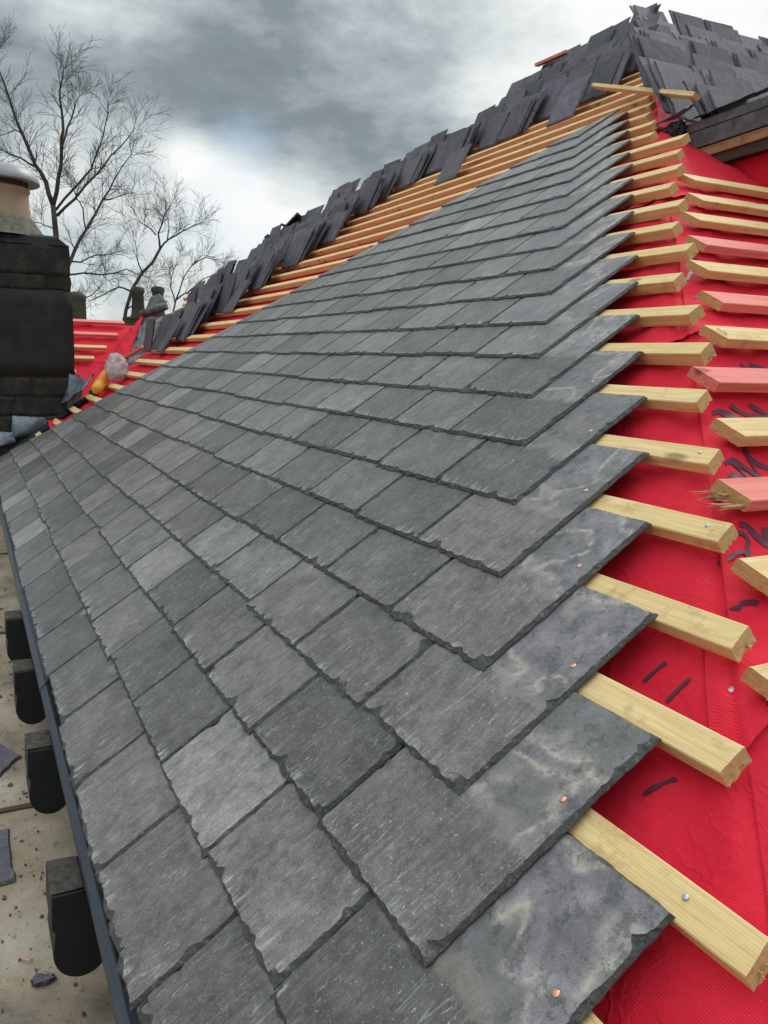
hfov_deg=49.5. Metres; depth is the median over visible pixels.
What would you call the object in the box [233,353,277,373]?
roof slate
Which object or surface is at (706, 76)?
loose slate
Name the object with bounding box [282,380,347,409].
roof slate
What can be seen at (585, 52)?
loose slate
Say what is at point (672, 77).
loose slate
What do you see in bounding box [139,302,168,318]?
lead roll
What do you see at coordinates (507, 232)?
roof slate
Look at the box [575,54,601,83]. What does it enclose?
loose slate
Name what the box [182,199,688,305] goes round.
batten
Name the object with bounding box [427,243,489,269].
roof slate
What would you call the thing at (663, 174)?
batten
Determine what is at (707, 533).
batten
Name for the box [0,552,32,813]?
floor seam
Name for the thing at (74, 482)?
roof slate
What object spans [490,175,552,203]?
roof slate
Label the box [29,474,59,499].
roof slate
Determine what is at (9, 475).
roof slate
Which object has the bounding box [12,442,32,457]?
roof slate
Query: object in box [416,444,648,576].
roof slate
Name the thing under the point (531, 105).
loose slate
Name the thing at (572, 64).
loose slate
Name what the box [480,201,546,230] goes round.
roof slate
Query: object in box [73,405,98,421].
roof slate
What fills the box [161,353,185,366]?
roof slate
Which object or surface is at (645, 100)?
batten
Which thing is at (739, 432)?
side batten
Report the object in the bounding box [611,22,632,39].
loose slate
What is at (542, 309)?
roof slate
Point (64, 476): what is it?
roof slate
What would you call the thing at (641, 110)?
batten
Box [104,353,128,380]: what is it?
plastic bag
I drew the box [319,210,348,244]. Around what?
loose slate
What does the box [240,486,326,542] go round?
roof slate
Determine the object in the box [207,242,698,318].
batten
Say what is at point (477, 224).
roof slate
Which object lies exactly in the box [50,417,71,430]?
roof slate
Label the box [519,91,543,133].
loose slate
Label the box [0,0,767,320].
sky
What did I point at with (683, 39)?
loose slate
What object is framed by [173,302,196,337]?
loose slate
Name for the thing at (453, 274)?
roof slate
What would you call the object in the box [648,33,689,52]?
loose slate
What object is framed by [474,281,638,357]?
roof slate
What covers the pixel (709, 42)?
loose slate
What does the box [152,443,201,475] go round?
roof slate
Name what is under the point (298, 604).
roof slate
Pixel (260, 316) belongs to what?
roof slate
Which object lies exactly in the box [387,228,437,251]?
roof slate
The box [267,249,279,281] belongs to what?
loose slate
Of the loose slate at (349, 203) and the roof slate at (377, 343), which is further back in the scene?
the loose slate at (349, 203)
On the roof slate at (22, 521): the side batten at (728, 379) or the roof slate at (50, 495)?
the roof slate at (50, 495)
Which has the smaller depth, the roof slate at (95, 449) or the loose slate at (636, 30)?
the roof slate at (95, 449)
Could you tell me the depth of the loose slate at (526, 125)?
6.90 m
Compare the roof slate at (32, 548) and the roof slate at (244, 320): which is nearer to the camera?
the roof slate at (32, 548)
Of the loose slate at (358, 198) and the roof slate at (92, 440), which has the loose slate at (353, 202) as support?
the loose slate at (358, 198)
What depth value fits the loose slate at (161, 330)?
8.29 m
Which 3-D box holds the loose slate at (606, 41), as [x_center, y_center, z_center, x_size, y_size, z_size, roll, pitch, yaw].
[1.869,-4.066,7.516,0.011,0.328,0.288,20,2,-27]
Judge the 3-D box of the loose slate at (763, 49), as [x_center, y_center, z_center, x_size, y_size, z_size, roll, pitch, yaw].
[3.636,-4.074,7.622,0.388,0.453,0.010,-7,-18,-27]
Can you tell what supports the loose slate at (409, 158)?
on the roof membrane at (705, 832)
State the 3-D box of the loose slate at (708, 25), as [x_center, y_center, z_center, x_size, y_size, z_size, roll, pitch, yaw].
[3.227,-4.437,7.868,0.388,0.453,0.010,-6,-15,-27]
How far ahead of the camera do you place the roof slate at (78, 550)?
3.70 m
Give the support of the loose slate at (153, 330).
on the batten at (694, 354)
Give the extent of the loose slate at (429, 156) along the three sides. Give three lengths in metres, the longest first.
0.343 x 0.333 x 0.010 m
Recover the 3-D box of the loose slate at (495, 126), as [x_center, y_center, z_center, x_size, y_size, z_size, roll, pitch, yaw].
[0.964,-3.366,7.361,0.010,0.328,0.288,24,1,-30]
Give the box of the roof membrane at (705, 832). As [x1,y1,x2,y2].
[47,96,767,1023]
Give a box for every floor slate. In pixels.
[0,744,20,775]
[0,828,15,885]
[30,972,56,987]
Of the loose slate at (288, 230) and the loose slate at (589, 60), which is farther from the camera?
the loose slate at (288, 230)
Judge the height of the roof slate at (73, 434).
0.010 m
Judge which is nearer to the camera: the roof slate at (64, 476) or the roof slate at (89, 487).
the roof slate at (89, 487)
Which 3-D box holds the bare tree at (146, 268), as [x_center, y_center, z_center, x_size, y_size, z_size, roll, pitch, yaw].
[-7.174,-7.241,25.764,3.594,6.314,5.028,7,12,28]
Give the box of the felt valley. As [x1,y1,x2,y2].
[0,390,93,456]
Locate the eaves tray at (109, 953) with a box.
[40,679,124,1005]
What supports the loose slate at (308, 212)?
on the roof membrane at (705, 832)
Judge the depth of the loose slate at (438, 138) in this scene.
8.28 m
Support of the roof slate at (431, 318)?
on the roof slate at (417, 343)
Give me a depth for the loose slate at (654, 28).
6.40 m
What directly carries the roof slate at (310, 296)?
on the roof slate at (277, 313)
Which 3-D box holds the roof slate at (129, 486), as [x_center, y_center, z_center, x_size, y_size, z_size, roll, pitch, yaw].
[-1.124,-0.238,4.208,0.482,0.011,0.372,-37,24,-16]
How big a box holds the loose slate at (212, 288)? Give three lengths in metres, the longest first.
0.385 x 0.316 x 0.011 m
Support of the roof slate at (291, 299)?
on the roof slate at (277, 313)
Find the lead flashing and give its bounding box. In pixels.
[11,416,47,437]
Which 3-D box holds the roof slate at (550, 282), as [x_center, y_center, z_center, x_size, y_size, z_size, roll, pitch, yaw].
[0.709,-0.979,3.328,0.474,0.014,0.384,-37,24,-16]
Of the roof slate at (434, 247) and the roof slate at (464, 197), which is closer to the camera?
the roof slate at (434, 247)
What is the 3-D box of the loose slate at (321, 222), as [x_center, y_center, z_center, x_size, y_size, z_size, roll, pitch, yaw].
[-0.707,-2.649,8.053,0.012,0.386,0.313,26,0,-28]
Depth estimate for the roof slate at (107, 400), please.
6.96 m
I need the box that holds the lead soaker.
[66,374,82,408]
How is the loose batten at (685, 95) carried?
on the dormer
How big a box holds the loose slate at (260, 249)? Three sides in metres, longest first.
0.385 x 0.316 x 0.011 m
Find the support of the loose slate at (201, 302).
on the loose slate at (187, 322)
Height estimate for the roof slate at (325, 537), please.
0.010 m
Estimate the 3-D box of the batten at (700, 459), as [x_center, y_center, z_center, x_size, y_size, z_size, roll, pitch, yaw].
[-0.978,-0.755,5.079,0.056,0.033,7.560,-40,25,-15]
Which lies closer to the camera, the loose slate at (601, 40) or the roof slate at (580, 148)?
the roof slate at (580, 148)
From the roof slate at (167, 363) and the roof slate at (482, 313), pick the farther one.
the roof slate at (167, 363)
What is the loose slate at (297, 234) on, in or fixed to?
on the batten at (677, 155)
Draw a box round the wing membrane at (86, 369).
[48,323,131,427]
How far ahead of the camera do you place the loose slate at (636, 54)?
5.35 m
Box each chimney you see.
[0,162,74,455]
[72,291,86,318]
[122,287,144,325]
[151,286,170,320]
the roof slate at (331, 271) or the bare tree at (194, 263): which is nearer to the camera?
the roof slate at (331, 271)
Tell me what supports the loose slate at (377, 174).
on the roof membrane at (705, 832)
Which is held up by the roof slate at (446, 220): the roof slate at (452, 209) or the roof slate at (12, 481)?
the roof slate at (452, 209)
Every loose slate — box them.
[143,318,154,351]
[151,313,171,349]
[151,318,155,345]
[156,318,182,352]
[159,317,171,343]
[164,308,183,335]
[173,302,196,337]
[176,304,200,341]
[186,291,195,305]
[187,299,205,335]
[188,299,212,334]
[189,304,206,333]
[190,286,198,301]
[196,280,205,294]
[197,284,206,300]
[198,290,213,325]
[201,286,215,322]
[202,290,216,322]
[204,290,217,320]
[205,275,214,290]
[205,290,219,320]
[209,283,222,314]
[209,284,224,315]
[212,271,222,286]
[217,266,226,283]
[217,273,236,313]
[222,279,249,313]
[224,262,233,283]
[227,260,236,273]
[233,270,248,291]
[234,259,246,271]
[235,263,241,271]
[240,257,253,270]
[240,261,256,297]
[241,265,253,295]
[243,260,258,296]
[248,247,256,257]
[248,252,274,291]
[251,248,273,281]
[253,242,266,274]
[257,256,275,288]
[261,254,276,286]
[262,254,279,286]
[264,242,273,250]
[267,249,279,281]
[268,248,281,280]
[270,225,281,235]
[272,235,282,247]
[273,231,281,237]
[273,241,285,271]
[274,236,289,271]
[279,233,293,261]
[281,242,294,267]
[283,224,295,236]
[283,226,308,260]
[283,234,307,268]
[288,226,304,247]
[291,229,313,266]
[292,221,306,232]
[298,214,306,223]
[298,226,315,262]
[300,229,317,260]
[305,209,312,220]
[305,224,320,255]
[307,219,325,254]
[309,204,324,217]
[309,223,325,252]
[310,205,322,214]
[310,213,324,223]
[312,220,330,250]
[316,215,332,246]
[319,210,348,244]
[325,201,333,208]
[328,192,339,201]
[331,186,344,196]
[331,195,346,207]
[331,202,347,214]
[334,210,350,240]
[339,197,353,229]
[340,182,354,197]
[343,195,360,225]
[344,193,359,223]
[346,188,361,198]
[347,178,360,191]
[353,177,376,210]
[354,177,381,215]
[367,177,383,209]
[368,178,386,209]
[369,169,383,179]
[376,170,395,201]
[383,159,398,173]
[383,170,400,199]
[388,159,406,191]
[394,153,416,186]
[395,156,421,190]
[405,147,420,156]
[408,152,427,185]
[413,149,429,179]
[414,141,429,154]
[415,150,434,180]
[419,144,436,153]
[421,138,450,176]
[428,129,447,146]
[434,143,472,185]
[438,126,470,170]
[446,128,464,139]
[465,125,476,145]
[468,119,486,153]
[469,122,480,143]
[475,103,505,144]
[475,105,495,122]
[477,111,510,149]
[493,107,513,141]
[498,98,506,105]
[499,99,532,141]
[503,87,527,111]
[504,97,524,110]
[506,78,523,95]
[516,95,536,133]
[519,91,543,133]
[520,71,542,87]
[522,78,543,96]
[522,89,547,129]
[532,76,568,122]
[533,72,567,117]
[539,71,566,91]
[540,62,563,80]
[541,58,559,69]
[546,72,592,126]
[561,57,584,71]
[564,50,586,64]
[566,58,597,102]
[567,41,591,58]
[568,59,588,72]
[574,51,591,61]
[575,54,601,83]
[580,44,602,55]
[581,52,623,104]
[587,39,608,49]
[587,43,613,59]
[588,26,611,41]
[588,43,621,84]
[589,29,611,47]
[590,34,611,47]
[591,38,618,53]
[594,27,615,39]
[603,43,630,59]
[605,30,630,44]
[606,49,631,94]
[609,48,633,84]
[610,17,630,30]
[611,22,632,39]
[620,16,647,32]
[621,29,649,74]
[627,32,670,87]
[629,5,637,17]
[630,3,656,21]
[630,13,659,31]
[632,26,670,36]
[633,5,667,22]
[633,24,658,71]
[633,35,664,87]
[634,19,673,37]
[637,37,686,63]
[637,56,683,113]
[638,38,687,67]
[642,16,679,34]
[643,30,680,40]
[646,58,692,115]
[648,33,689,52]
[654,61,704,122]
[668,10,680,34]
[673,11,705,36]
[673,34,708,44]
[679,36,714,46]
[682,81,729,119]
[683,51,719,65]
[686,25,719,40]
[690,53,734,76]
[690,65,732,82]
[691,41,733,65]
[694,85,743,116]
[700,69,712,85]
[704,19,732,30]
[705,38,737,45]
[707,90,751,113]
[708,69,756,96]
[709,22,741,42]
[714,41,748,56]
[720,38,750,48]
[729,52,736,66]
[731,66,767,88]
[732,52,739,66]
[732,66,758,73]
[735,53,767,75]
[739,35,766,50]
[746,48,766,57]
[749,49,767,58]
[753,86,767,97]
[754,52,767,61]
[758,44,767,53]
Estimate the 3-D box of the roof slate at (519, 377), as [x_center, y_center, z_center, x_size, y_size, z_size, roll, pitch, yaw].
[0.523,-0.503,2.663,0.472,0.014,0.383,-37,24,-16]
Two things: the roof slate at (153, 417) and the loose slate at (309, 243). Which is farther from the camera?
the loose slate at (309, 243)
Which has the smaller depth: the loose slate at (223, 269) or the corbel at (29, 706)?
the corbel at (29, 706)
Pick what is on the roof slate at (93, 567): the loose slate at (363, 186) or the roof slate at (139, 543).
the roof slate at (139, 543)
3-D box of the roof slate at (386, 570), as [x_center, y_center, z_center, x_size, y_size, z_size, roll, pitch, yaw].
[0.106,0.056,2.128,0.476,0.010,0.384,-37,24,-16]
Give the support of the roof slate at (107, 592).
on the roof slate at (67, 641)
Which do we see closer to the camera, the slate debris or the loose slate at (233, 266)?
the slate debris
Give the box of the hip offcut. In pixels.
[123,345,142,358]
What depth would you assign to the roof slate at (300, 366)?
4.28 m
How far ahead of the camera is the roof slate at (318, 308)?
5.27 m
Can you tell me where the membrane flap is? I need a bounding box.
[101,316,143,371]
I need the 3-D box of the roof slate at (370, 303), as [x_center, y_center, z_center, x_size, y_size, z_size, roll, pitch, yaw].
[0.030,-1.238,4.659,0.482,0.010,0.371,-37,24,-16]
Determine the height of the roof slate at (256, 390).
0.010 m
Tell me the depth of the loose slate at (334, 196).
9.49 m
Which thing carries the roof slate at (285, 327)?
on the roof slate at (272, 343)
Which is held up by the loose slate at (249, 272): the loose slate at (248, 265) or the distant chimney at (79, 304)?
the loose slate at (248, 265)
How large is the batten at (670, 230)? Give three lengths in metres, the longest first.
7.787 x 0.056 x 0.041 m
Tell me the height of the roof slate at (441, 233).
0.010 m
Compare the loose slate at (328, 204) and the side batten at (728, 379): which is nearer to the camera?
the side batten at (728, 379)
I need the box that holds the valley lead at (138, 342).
[128,316,161,364]
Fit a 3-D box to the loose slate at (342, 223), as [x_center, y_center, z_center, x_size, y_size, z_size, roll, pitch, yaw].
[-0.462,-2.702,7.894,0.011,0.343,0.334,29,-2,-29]
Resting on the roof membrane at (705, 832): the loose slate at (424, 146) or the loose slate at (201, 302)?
the loose slate at (424, 146)
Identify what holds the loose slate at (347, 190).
on the roof membrane at (705, 832)
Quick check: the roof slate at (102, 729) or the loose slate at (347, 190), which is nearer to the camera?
the roof slate at (102, 729)
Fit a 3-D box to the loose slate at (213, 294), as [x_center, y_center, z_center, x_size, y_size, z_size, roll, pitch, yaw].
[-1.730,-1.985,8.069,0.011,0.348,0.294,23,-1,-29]
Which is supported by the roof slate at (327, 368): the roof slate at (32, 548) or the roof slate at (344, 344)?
the roof slate at (344, 344)
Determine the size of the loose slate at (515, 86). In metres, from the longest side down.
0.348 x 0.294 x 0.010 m
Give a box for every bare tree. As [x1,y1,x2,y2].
[0,13,183,311]
[71,170,223,320]
[158,225,239,311]
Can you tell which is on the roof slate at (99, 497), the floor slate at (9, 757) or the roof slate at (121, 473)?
the roof slate at (121, 473)
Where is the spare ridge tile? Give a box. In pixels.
[282,212,301,228]
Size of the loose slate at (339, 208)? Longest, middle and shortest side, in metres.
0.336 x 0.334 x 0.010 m
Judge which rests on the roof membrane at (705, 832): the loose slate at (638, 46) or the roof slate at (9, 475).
the loose slate at (638, 46)
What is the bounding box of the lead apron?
[0,432,15,445]
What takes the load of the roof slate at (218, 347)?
on the roof slate at (201, 364)
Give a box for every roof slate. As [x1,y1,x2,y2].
[0,452,11,462]
[0,456,13,469]
[0,462,17,476]
[0,466,19,484]
[0,473,23,493]
[0,479,25,501]
[1,487,30,513]
[4,495,35,524]
[7,505,39,537]
[9,441,29,453]
[11,517,47,550]
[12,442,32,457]
[13,446,36,464]
[14,529,53,569]
[17,450,40,468]
[18,545,61,590]
[19,455,44,475]
[22,461,49,481]
[24,562,71,612]
[25,466,54,490]
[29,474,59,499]
[30,584,83,641]
[31,430,53,446]
[34,482,65,509]
[35,433,57,450]
[37,491,74,522]
[37,608,97,678]
[39,437,63,454]
[42,442,68,461]
[45,501,82,534]
[47,446,75,467]
[49,640,119,723]
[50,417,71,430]
[50,513,95,553]
[51,452,82,475]
[52,418,75,434]
[56,458,89,483]
[57,422,82,438]
[58,527,105,571]
[58,679,144,789]
[61,424,87,442]
[62,466,97,493]
[66,543,120,595]
[67,429,95,448]
[70,474,108,504]
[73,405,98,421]
[74,433,103,453]
[74,722,217,875]
[78,482,119,516]
[78,564,139,623]
[79,407,103,424]
[80,438,112,460]
[84,411,113,429]
[87,444,123,468]
[88,492,135,529]
[90,588,162,660]
[91,414,120,433]
[93,394,111,405]
[94,449,134,478]
[96,393,120,407]
[97,808,238,1010]
[98,504,151,547]
[99,418,129,437]
[102,395,131,411]
[105,456,147,486]
[106,422,140,444]
[110,397,140,414]
[111,519,171,570]
[111,617,191,703]
[115,379,138,392]
[115,464,162,497]
[116,426,153,450]
[117,399,150,418]
[119,379,146,395]
[126,402,160,423]
[127,382,156,397]
[127,431,166,457]
[128,537,195,595]
[129,474,179,510]
[132,657,231,765]
[136,406,174,427]
[137,383,168,399]
[137,913,355,1023]
[138,367,161,379]
[139,437,183,465]
[143,367,171,381]
[144,485,199,526]
[146,384,178,402]
[147,558,228,627]
[148,409,188,433]
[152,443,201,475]
[153,367,184,383]
[156,388,193,407]
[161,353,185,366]
[161,413,205,439]
[161,709,290,857]
[163,499,225,546]
[164,368,196,384]
[166,352,198,367]
[167,451,222,487]
[169,389,209,410]
[171,586,265,673]
[174,369,210,388]
[176,419,225,446]
[178,352,209,367]
[183,391,226,414]
[184,516,261,571]
[185,338,211,352]
[185,462,250,503]
[187,370,225,389]
[189,352,226,369]
[193,337,225,352]
[194,423,247,455]
[198,394,244,420]
[201,372,243,391]
[202,352,239,370]
[205,337,239,352]
[205,625,318,733]
[207,746,405,989]
[209,472,284,521]
[211,323,237,337]
[213,431,277,467]
[214,534,303,602]
[216,399,269,426]
[217,353,259,371]
[218,373,263,395]
[219,322,253,337]
[219,336,256,352]
[232,321,268,337]
[233,335,274,353]
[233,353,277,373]
[234,375,287,400]
[236,309,263,323]
[238,404,296,434]
[239,438,310,478]
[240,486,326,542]
[245,306,280,322]
[246,560,359,648]
[248,318,288,336]
[250,334,295,353]
[253,354,303,374]
[253,645,432,820]
[256,377,314,405]
[260,303,300,321]
[262,293,293,308]
[264,408,331,441]
[267,317,308,335]
[269,333,319,354]
[269,832,675,1023]
[270,447,354,494]
[274,354,330,377]
[275,290,311,306]
[277,503,379,571]
[278,301,319,319]
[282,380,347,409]
[284,315,331,334]
[289,276,322,293]
[291,286,332,304]
[291,333,344,353]
[293,413,372,452]
[294,595,434,708]
[296,297,344,318]
[298,354,363,381]
[301,272,342,291]
[307,313,358,333]
[308,458,404,513]
[311,282,356,302]
[313,383,386,415]
[316,332,374,354]
[317,691,660,968]
[318,260,352,276]
[319,295,369,315]
[321,267,366,287]
[324,528,454,612]
[328,354,400,384]
[332,309,392,333]
[332,420,421,463]
[334,254,375,273]
[334,278,382,298]
[344,263,390,283]
[344,291,398,313]
[346,330,413,354]
[347,242,383,260]
[350,387,432,422]
[354,448,479,541]
[355,249,400,269]
[358,272,413,296]
[360,586,658,795]
[361,306,428,332]
[364,235,409,256]
[364,355,450,387]
[367,257,419,280]
[373,285,436,310]
[376,429,488,482]
[377,224,415,243]
[379,241,431,264]
[380,328,458,355]
[386,267,446,292]
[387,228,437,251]
[389,506,650,670]
[392,391,496,433]
[395,250,452,274]
[395,301,472,330]
[396,217,441,238]
[405,280,477,308]
[407,234,463,258]
[409,205,449,225]
[409,355,505,392]
[414,221,467,245]
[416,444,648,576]
[420,260,486,287]
[422,209,471,231]
[423,325,513,355]
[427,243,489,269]
[429,197,477,220]
[436,392,646,504]
[437,297,523,328]
[438,226,499,253]
[441,184,487,207]
[446,211,505,237]
[447,273,526,303]
[450,351,643,445]
[451,199,508,224]
[457,187,512,212]
[457,252,533,282]
[463,233,536,263]
[463,314,639,397]
[467,174,519,199]
[474,216,543,245]
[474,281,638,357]
[476,166,519,187]
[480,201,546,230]
[485,187,549,216]
[486,255,638,326]
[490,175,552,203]
[493,232,635,299]
[497,163,555,190]
[501,153,556,179]
[501,211,634,276]
[507,194,633,256]
[510,143,560,168]
[516,178,633,236]
[520,164,633,220]
[524,152,629,206]
[529,140,631,192]
[532,130,628,180]
[535,120,629,169]
[539,111,627,158]
[546,109,620,147]
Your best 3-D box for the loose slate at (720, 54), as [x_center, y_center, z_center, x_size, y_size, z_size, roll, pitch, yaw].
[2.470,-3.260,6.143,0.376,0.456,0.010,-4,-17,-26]
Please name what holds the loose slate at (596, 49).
on the loose slate at (600, 51)
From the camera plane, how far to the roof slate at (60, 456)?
5.95 m
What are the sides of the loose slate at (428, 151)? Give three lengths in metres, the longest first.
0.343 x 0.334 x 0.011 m
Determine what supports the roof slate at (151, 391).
on the roof slate at (132, 409)
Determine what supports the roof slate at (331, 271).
on the roof slate at (320, 282)
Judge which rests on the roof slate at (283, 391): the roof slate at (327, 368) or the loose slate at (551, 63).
the roof slate at (327, 368)
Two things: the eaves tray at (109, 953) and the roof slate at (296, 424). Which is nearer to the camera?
the eaves tray at (109, 953)
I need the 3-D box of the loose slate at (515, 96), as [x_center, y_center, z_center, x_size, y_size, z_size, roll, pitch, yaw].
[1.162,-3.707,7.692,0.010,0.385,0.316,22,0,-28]
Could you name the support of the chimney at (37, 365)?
on the house wall
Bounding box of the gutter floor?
[0,520,115,1023]
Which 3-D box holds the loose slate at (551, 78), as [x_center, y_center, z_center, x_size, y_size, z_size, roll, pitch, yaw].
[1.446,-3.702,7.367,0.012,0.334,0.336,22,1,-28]
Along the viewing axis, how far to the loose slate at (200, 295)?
9.25 m
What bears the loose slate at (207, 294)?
on the batten at (663, 283)
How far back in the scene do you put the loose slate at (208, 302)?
7.70 m
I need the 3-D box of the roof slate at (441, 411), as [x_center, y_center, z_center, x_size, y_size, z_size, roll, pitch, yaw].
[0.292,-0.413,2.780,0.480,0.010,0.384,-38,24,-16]
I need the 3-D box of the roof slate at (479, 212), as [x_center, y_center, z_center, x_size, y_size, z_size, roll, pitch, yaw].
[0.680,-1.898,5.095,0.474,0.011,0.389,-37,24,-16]
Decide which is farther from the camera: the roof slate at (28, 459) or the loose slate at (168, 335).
the loose slate at (168, 335)
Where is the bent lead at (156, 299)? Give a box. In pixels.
[146,294,166,307]
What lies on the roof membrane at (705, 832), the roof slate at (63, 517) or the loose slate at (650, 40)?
the loose slate at (650, 40)
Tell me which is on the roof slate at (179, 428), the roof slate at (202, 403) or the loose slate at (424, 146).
the roof slate at (202, 403)
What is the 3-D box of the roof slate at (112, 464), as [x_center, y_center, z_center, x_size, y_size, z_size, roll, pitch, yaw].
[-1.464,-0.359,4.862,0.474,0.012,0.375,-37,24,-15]
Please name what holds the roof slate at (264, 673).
on the roof slate at (180, 707)
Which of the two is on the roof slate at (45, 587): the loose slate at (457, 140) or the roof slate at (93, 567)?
the roof slate at (93, 567)
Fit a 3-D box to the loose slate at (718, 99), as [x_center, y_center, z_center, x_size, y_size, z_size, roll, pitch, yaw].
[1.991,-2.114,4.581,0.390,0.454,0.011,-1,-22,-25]
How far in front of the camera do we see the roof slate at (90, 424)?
6.41 m
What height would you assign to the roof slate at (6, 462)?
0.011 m
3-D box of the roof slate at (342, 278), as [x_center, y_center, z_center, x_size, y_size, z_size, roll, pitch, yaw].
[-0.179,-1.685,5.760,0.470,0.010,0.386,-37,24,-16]
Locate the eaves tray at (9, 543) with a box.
[0,498,13,553]
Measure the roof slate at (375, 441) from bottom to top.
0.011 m
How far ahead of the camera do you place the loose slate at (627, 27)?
7.30 m
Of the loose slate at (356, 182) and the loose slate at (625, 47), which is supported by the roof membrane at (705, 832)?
the loose slate at (356, 182)
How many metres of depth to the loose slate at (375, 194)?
8.13 m
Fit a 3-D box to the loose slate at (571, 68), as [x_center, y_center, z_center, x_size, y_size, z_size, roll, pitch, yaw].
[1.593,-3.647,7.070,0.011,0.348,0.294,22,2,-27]
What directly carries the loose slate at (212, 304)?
on the loose slate at (210, 305)
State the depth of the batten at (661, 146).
4.44 m
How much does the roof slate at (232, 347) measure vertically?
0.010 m
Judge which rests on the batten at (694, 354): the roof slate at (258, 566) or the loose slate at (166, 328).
the loose slate at (166, 328)
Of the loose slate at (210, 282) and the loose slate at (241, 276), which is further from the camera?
the loose slate at (210, 282)
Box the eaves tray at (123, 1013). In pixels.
[112,967,181,1023]
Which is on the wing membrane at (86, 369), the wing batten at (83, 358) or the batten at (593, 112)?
the wing batten at (83, 358)
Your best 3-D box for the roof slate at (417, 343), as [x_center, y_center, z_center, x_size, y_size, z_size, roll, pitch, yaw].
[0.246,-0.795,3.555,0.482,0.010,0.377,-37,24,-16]
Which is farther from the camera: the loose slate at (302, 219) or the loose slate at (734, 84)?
the loose slate at (302, 219)
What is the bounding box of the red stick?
[534,50,569,66]
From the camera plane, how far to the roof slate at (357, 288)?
5.13 m
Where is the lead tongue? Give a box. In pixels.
[60,373,94,404]
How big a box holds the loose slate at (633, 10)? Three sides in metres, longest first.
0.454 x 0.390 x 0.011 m
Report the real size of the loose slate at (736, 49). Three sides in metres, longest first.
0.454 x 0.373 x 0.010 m
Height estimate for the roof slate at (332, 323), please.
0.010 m
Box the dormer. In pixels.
[656,87,767,186]
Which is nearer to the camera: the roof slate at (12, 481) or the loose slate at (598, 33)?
the roof slate at (12, 481)
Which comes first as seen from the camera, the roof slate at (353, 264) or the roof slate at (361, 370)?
the roof slate at (361, 370)
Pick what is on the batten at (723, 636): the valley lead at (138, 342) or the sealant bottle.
the sealant bottle
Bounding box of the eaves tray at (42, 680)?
[8,548,49,690]
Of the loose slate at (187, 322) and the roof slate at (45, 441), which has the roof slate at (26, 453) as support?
the roof slate at (45, 441)
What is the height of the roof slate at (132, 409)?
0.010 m
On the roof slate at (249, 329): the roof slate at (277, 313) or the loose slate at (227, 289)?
the roof slate at (277, 313)
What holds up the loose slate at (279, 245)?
on the roof membrane at (705, 832)
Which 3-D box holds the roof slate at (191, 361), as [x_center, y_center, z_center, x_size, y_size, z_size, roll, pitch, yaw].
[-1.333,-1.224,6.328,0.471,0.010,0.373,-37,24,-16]
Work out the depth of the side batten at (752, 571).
1.50 m
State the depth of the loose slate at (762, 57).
7.02 m
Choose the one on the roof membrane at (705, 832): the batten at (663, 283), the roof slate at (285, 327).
the batten at (663, 283)
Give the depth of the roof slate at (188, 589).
2.64 m
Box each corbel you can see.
[4,610,31,660]
[12,659,45,723]
[24,729,65,813]
[46,855,101,976]
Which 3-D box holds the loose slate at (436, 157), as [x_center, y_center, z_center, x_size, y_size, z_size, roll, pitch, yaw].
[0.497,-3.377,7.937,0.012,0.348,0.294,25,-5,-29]
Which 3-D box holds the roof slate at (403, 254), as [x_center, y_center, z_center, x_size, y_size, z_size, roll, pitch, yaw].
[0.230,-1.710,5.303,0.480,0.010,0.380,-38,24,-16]
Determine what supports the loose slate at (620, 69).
on the roof membrane at (705, 832)
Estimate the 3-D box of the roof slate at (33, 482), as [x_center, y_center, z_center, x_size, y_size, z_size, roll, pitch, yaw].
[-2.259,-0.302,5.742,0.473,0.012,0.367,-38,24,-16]
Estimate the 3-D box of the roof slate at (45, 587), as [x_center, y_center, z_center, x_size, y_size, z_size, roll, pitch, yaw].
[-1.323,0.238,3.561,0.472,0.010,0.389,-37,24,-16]
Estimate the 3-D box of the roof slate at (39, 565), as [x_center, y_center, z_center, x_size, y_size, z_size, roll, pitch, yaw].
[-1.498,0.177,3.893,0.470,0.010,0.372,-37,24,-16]
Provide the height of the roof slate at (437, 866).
0.014 m
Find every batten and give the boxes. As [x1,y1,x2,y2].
[35,431,602,1023]
[53,418,767,991]
[68,406,751,786]
[73,319,124,325]
[74,331,117,337]
[74,344,106,349]
[74,356,93,360]
[84,394,755,662]
[106,383,737,553]
[126,371,723,474]
[135,359,711,412]
[151,342,715,365]
[157,299,199,321]
[169,304,705,341]
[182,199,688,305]
[183,182,678,300]
[195,272,686,330]
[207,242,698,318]
[236,221,683,305]
[251,163,686,279]
[277,148,684,265]
[315,133,690,249]
[337,131,658,236]
[342,120,658,228]
[347,112,653,221]
[351,101,656,214]
[388,95,652,195]
[393,94,647,188]
[466,83,643,156]
[473,77,642,148]
[532,72,640,119]
[591,83,700,100]
[622,70,638,78]
[677,174,767,198]
[679,211,767,235]
[684,192,767,216]
[684,235,767,259]
[684,260,767,284]
[687,366,767,392]
[687,477,767,511]
[697,290,767,314]
[699,325,767,349]
[709,418,767,446]
[730,555,767,596]
[740,663,767,699]
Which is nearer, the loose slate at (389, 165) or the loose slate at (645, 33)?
the loose slate at (645, 33)
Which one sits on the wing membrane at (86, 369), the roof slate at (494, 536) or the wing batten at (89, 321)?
the wing batten at (89, 321)
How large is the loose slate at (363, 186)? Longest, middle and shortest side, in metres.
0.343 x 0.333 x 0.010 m
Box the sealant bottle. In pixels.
[91,370,109,394]
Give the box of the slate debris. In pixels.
[0,581,85,1020]
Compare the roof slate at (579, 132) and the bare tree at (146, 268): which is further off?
the bare tree at (146, 268)

